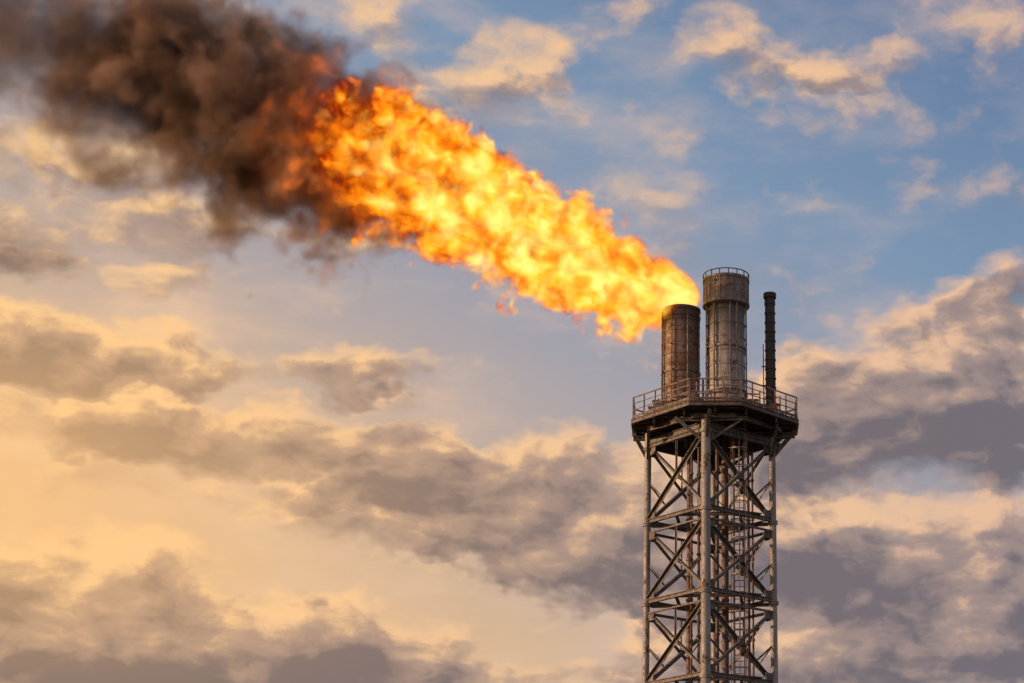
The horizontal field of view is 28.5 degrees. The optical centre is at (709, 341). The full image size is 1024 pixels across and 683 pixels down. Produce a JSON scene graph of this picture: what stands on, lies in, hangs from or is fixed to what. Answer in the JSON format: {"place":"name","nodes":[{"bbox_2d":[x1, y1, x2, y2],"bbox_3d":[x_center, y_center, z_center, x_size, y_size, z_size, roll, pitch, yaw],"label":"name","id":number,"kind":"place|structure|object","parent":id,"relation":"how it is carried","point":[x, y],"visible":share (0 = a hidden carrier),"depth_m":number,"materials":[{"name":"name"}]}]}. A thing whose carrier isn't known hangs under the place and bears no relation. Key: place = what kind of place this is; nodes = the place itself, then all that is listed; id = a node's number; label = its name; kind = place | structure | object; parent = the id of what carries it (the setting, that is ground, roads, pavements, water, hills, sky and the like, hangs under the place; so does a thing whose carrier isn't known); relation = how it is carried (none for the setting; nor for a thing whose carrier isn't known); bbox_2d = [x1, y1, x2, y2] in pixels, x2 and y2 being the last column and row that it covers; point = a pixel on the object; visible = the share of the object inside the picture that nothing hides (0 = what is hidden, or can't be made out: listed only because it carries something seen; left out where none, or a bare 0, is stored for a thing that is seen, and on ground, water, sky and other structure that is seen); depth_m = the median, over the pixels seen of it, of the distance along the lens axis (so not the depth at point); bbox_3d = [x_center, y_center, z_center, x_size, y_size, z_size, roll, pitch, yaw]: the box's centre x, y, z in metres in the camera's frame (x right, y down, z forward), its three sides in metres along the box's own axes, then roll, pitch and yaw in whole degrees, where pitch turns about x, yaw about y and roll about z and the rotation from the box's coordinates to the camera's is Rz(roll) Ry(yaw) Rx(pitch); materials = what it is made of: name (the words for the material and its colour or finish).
{"place":"outdoors","nodes":[
{"label":"outdoors","id":0,"kind":"place"},
{"bbox_2d":[0,0,1023,682],"label":"sky","id":1,"kind":"structure","parent":0,"point":[330,331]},
{"label":"ground","id":2,"kind":"structure","parent":0,"visible":0},
{"bbox_2d":[631,378,798,682],"bbox_3d":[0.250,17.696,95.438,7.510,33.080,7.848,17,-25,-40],"label":"lattice tower","id":3,"kind":"structure","parent":2,"relation":"on","point":[692,422],"depth_m":97.29,"materials":[{"name":"metal"}]},
{"bbox_2d":[660,304,701,430],"bbox_3d":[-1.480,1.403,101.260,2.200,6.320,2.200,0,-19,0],"label":"flare stack","id":4,"kind":"object","parent":3,"relation":"on","point":[680,347],"visible":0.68,"depth_m":100.78,"materials":[{"name":"metal"}]},
{"bbox_2d":[703,267,749,425],"bbox_3d":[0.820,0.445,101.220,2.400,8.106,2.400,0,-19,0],"label":"flare stack","id":5,"kind":"object","parent":3,"relation":"on","point":[726,305],"visible":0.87,"depth_m":100.79,"materials":[{"name":"metal"}]},
{"bbox_2d":[762,291,775,408],"bbox_3d":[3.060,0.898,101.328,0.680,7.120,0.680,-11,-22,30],"label":"vent pipe","id":6,"kind":"object","parent":3,"relation":"on","point":[769,297],"visible":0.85,"depth_m":101.34,"materials":[{"name":"metal"}]}
]}

